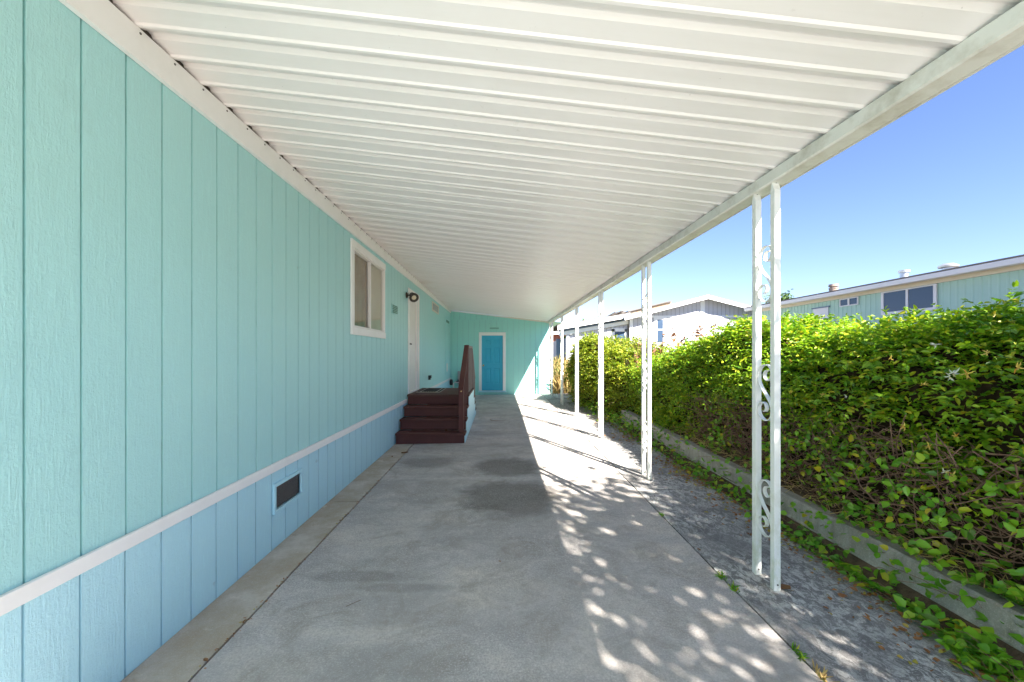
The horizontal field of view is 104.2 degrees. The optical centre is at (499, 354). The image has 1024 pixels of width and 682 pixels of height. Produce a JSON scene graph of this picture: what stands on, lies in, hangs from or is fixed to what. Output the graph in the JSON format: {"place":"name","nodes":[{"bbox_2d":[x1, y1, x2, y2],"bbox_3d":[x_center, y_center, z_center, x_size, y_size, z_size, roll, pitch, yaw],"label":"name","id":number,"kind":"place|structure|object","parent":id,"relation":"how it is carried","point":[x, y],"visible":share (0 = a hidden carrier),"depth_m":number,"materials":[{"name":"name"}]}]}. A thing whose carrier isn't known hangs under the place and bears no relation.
{"place":"outdoors","nodes":[
{"label":"outdoors","id":0,"kind":"place"},
{"bbox_2d":[190,394,822,681],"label":"driveway","id":1,"kind":"structure","parent":0,"point":[602,571],"depth_m":2.60,"materials":[{"name":"concrete"}]},
{"bbox_2d":[191,469,391,676],"bbox_3d":[-1.454,1.532,4.094,0.084,0.025,5.723,0,0,0],"label":"joint debris","id":2,"kind":"object","parent":1,"relation":"on","point":[277,585],"visible":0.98,"depth_m":2.47,"materials":[{"name":"brown plant"}]},
{"bbox_2d":[395,345,475,444],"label":"porch steps","id":3,"kind":"structure","parent":1,"relation":"on","point":[460,401],"depth_m":7.26,"materials":[{"name":"brown paint"}]},
{"bbox_2d":[417,388,445,391],"bbox_3d":[-1.440,0.769,8.525,0.480,0.014,0.950,0,0,0],"label":"door mat","id":4,"kind":"object","parent":3,"relation":"on","point":[432,389],"depth_m":8.39,"materials":[{"name":"rubber"}]},
{"bbox_2d":[550,321,563,327],"bbox_3d":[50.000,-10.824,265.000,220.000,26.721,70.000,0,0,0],"label":"house","id":5,"kind":"structure","parent":0,"point":[555,323],"depth_m":262.17,"materials":[{"name":"white wood"}]},
{"bbox_2d":[451,45,1023,322],"label":"sky","id":6,"kind":"structure","parent":0,"point":[941,183],"materials":[{"name":"blue"}]},
{"bbox_2d":[550,391,1023,678],"bbox_3d":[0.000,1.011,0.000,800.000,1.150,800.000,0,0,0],"label":"ground","id":7,"kind":"structure","parent":0,"point":[904,590],"depth_m":2.78,"materials":[{"name":"soil"}]},
{"bbox_2d":[0,0,450,681],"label":"mobile home","id":8,"kind":"object","parent":7,"relation":"on","point":[222,354],"visible":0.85,"depth_m":2.03,"materials":[{"name":"teal"}]},
{"bbox_2d":[350,238,385,338],"bbox_3d":[-1.801,-0.809,5.446,0.106,1.146,1.407,0,0,0],"label":"window","id":9,"kind":"structure","parent":8,"relation":"in","point":[367,272],"depth_m":5.46,"materials":[{"name":"white paint"}]},
{"bbox_2d":[406,292,418,301],"bbox_3d":[-1.662,-1.102,7.675,0.219,0.200,0.260,0,0,0],"label":"porch lamp","id":10,"kind":"object","parent":8,"relation":"attached to","point":[413,297],"visible":1,"depth_m":7.64,"materials":[{"name":"brown metal"}]},
{"bbox_2d":[410,301,414,389],"bbox_3d":[-1.809,-0.216,8.250,0.103,1.924,0.828,0,0,0],"label":"door","id":11,"kind":"structure","parent":8,"relation":"in","point":[412,304],"depth_m":8.35,"materials":[{"name":"metal"}]},
{"bbox_2d":[432,301,438,314],"bbox_3d":[-1.764,-1.274,11.050,0.020,0.250,1.070,0,0,0],"label":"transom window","id":12,"kind":"structure","parent":8,"relation":"in","point":[435,307],"depth_m":11.04,"materials":[{"name":"grey glass"}]},
{"bbox_2d":[121,502,358,681],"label":"concrete edge","id":13,"kind":"object","parent":7,"relation":"on","point":[187,649],"visible":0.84,"depth_m":2.40,"materials":[{"name":"grey concrete"}]},
{"bbox_2d":[329,416,439,501],"bbox_3d":[-1.617,1.548,9.301,0.319,0.096,10.298,0,0,0],"label":"concrete edge","id":14,"kind":"object","parent":7,"relation":"on","point":[360,486],"visible":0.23,"depth_m":4.99,"materials":[{"name":"grey concrete"}]},
{"bbox_2d":[450,311,549,394],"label":"storage shed","id":15,"kind":"structure","parent":7,"relation":"on","point":[511,355],"depth_m":14.47,"materials":[{"name":"teal"}]},
{"bbox_2d":[450,379,458,387],"bbox_3d":[-1.503,1.211,14.065,0.534,0.650,0.205,0,0,-21],"label":"water tap","id":16,"kind":"object","parent":15,"relation":"attached to","point":[451,382],"visible":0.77,"depth_m":13.93,"materials":[{"name":"black metal"}]},
{"bbox_2d":[482,336,502,389],"bbox_3d":[-0.252,0.323,14.474,0.769,1.996,0.112,0,0,0],"label":"door","id":17,"kind":"structure","parent":15,"relation":"in","point":[492,346],"depth_m":14.49,"materials":[{"name":"blue paint"}]},
{"bbox_2d":[550,331,568,341],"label":"terracotta house","id":18,"kind":"structure","parent":7,"relation":"on","point":[556,335],"depth_m":30.00,"materials":[{"name":"white paint"}]},
{"bbox_2d":[550,354,573,393],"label":"dry grass","id":19,"kind":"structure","parent":7,"relation":"on","point":[556,375],"depth_m":14.67,"materials":[{"name":"plant"}]},
{"bbox_2d":[550,312,634,361],"bbox_3d":[4.578,-0.329,22.840,3.656,3.331,8.320,0,0,0],"label":"annex","id":20,"kind":"object","parent":7,"relation":"on","point":[588,325],"visible":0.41,"depth_m":19.20,"materials":[{"name":"white painted siding"},{"name":"shingle"},{"name":"white paint"}]},
{"bbox_2d":[556,339,563,358],"bbox_3d":[3.044,0.236,19.950,0.367,2.000,0.100,0,0,0],"label":"side door","id":21,"kind":"structure","parent":20,"relation":"in","point":[558,341],"depth_m":19.90,"materials":[{"name":"paint"}]},
{"bbox_2d":[608,310,625,315],"bbox_3d":[5.808,-1.994,19.679,0.764,0.231,0.822,0,0,-40],"label":"roof debris","id":22,"kind":"object","parent":20,"relation":"on","point":[617,313],"visible":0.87,"depth_m":19.40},
{"bbox_2d":[612,328,626,341],"bbox_3d":[5.802,-0.504,19.220,0.708,1.480,0.040,0,0,0],"label":"window","id":23,"kind":"structure","parent":20,"relation":"in","point":[619,332],"depth_m":19.20,"materials":[{"name":"white"}]},
{"bbox_2d":[563,331,671,418],"bbox_3d":[3.203,0.551,10.647,2.732,2.429,5.924,0,0,0],"label":"bush","id":24,"kind":"object","parent":7,"relation":"on","point":[619,356],"visible":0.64,"depth_m":9.41,"materials":[{"name":"green plant"}]},
{"bbox_2d":[634,341,640,367],"bbox_3d":[3.000,0.232,8.597,0.221,1.210,0.443,0,0,40],"label":"dried plant","id":25,"kind":"object","parent":24,"relation":"attached to","point":[637,357],"visible":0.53,"depth_m":8.56,"materials":[{"name":"yellow plant"}]},
{"bbox_2d":[646,328,675,356],"bbox_3d":[3.392,0.148,8.274,0.470,1.379,0.888,0,0,0],"label":"dried plant","id":26,"kind":"object","parent":24,"relation":"in","point":[673,340],"visible":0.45,"depth_m":8.16,"materials":[{"name":"brown plant"}]},
{"bbox_2d":[677,320,691,345],"bbox_3d":[3.755,0.076,8.129,0.209,1.523,0.367,0,0,-36],"label":"dried plant","id":27,"kind":"object","parent":24,"relation":"in","point":[683,338],"visible":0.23,"depth_m":8.12,"materials":[{"name":"brown plant"}]},
{"bbox_2d":[542,392,712,490],"bbox_3d":[2.012,1.494,9.755,0.959,0.154,10.630,0,0,0],"label":"concrete apron","id":28,"kind":"object","parent":7,"relation":"on","point":[623,458],"visible":0.57,"depth_m":5.93,"materials":[{"name":"grey concrete"}]},
{"bbox_2d":[581,397,651,440],"bbox_3d":[2.336,1.187,8.745,0.809,0.593,5.157,0,0,0],"label":"creeper","id":29,"kind":"object","parent":28,"relation":"on","point":[626,424],"visible":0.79,"depth_m":7.68,"materials":[{"name":"green plant"}]},
{"bbox_2d":[622,300,671,313],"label":"tan house","id":30,"kind":"structure","parent":7,"relation":"on","point":[652,306],"depth_m":34.00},
{"bbox_2d":[580,294,751,351],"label":"white house","id":31,"kind":"structure","parent":7,"relation":"on","point":[708,310],"depth_m":19.00,"materials":[{"name":"painted metal siding"},{"name":"glass"}]},
{"bbox_2d":[654,317,665,341],"bbox_3d":[7.662,-1.170,18.972,0.601,1.172,0.024,0,0,0],"label":"window","id":32,"kind":"structure","parent":31,"relation":"in","point":[659,322],"depth_m":18.96,"materials":[{"name":"white"}]},
{"bbox_2d":[763,289,793,302],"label":"distant tree","id":33,"kind":"object","parent":7,"relation":"on","point":[785,296],"visible":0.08,"depth_m":41.44,"materials":[{"name":"green plant"}]},
{"bbox_2d":[621,410,1023,652],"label":"retaining curb","id":34,"kind":"structure","parent":7,"relation":"on","point":[994,611],"depth_m":2.65,"materials":[{"name":"concrete"}]},
{"bbox_2d":[636,407,888,570],"bbox_3d":[2.415,1.195,4.645,0.563,0.712,4.101,0,0,0],"label":"creeper","id":35,"kind":"object","parent":34,"relation":"attached to","point":[817,541],"visible":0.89,"depth_m":3.90,"materials":[{"name":"green plant"}]},
{"bbox_2d":[766,501,1023,681],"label":"creeper","id":36,"kind":"object","parent":34,"relation":"attached to","point":[964,641],"visible":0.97,"depth_m":2.12,"materials":[{"name":"green plant"}]},
{"bbox_2d":[623,280,1023,602],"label":"honeysuckle hedge","id":37,"kind":"object","parent":7,"relation":"on","point":[916,429],"visible":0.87,"depth_m":2.78,"materials":[{"name":"green plant"}]},
{"bbox_2d":[691,323,715,340],"bbox_3d":[3.992,0.086,7.934,0.383,1.504,0.897,0,0,14],"label":"dried plant","id":38,"kind":"object","parent":37,"relation":"in","point":[701,334],"visible":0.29,"depth_m":7.80,"materials":[{"name":"brown plant"}]},
{"bbox_2d":[638,489,1016,681],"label":"concrete apron","id":39,"kind":"object","parent":7,"relation":"on","point":[840,644],"visible":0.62,"depth_m":2.43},
{"bbox_2d":[58,0,1023,590],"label":"carport","id":40,"kind":"object","parent":39,"relation":"on","point":[548,160],"visible":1,"depth_m":2.25,"materials":[{"name":"metal"}]},
{"bbox_2d":[714,570,726,580],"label":"weed","id":41,"kind":"object","parent":39,"relation":"on","point":[721,576],"visible":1,"depth_m":2.73,"materials":[{"name":"green plant"}]},
{"bbox_2d":[728,581,739,593],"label":"weed","id":42,"kind":"object","parent":39,"relation":"on","point":[732,586],"visible":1,"depth_m":2.60,"materials":[{"name":"green plant"}]},
{"bbox_2d":[781,584,790,588],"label":"fallen leaf","id":43,"kind":"object","parent":39,"relation":"on","point":[784,586],"visible":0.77,"depth_m":2.60,"materials":[{"name":"brown plant"}]},
{"bbox_2d":[788,641,808,661],"bbox_3d":[1.535,1.520,2.042,0.085,0.043,0.136,0,0,0],"label":"weed","id":44,"kind":"object","parent":39,"relation":"on","point":[800,653],"visible":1,"depth_m":2.04,"materials":[{"name":"green plant"}]},
{"bbox_2d":[590,416,1009,681],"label":"leaf litter","id":45,"kind":"object","parent":39,"relation":"on","point":[901,628],"visible":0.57,"depth_m":2.57,"materials":[{"name":"plant"}]},
{"bbox_2d":[812,659,839,681],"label":"weed","id":46,"kind":"object","parent":39,"relation":"on","point":[822,675],"visible":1,"depth_m":1.90,"materials":[{"name":"plant"}]},
{"bbox_2d":[744,254,1023,327],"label":"green house","id":47,"kind":"structure","parent":7,"relation":"on","point":[950,286],"depth_m":10.32,"materials":[{"name":"painted metal siding"},{"name":"glass"}]},
{"bbox_2d":[813,307,828,324],"bbox_3d":[10.973,-0.464,13.590,0.026,2.200,0.620,0,0,0],"label":"window","id":48,"kind":"structure","parent":47,"relation":"in","point":[820,311],"depth_m":13.50,"materials":[{"name":"white glass"}]},
{"bbox_2d":[839,296,858,306],"bbox_3d":[10.971,-1.639,12.500,0.031,0.250,0.660,0,0,0],"label":"window","id":49,"kind":"structure","parent":47,"relation":"in","point":[850,301],"depth_m":12.47,"materials":[{"name":"white"}]},
{"bbox_2d":[881,284,936,314],"bbox_3d":[10.971,-1.436,10.710,0.031,0.655,1.450,0,0,0],"label":"window","id":50,"kind":"structure","parent":47,"relation":"in","point":[922,297],"depth_m":10.63,"materials":[{"name":"white"}]}
]}

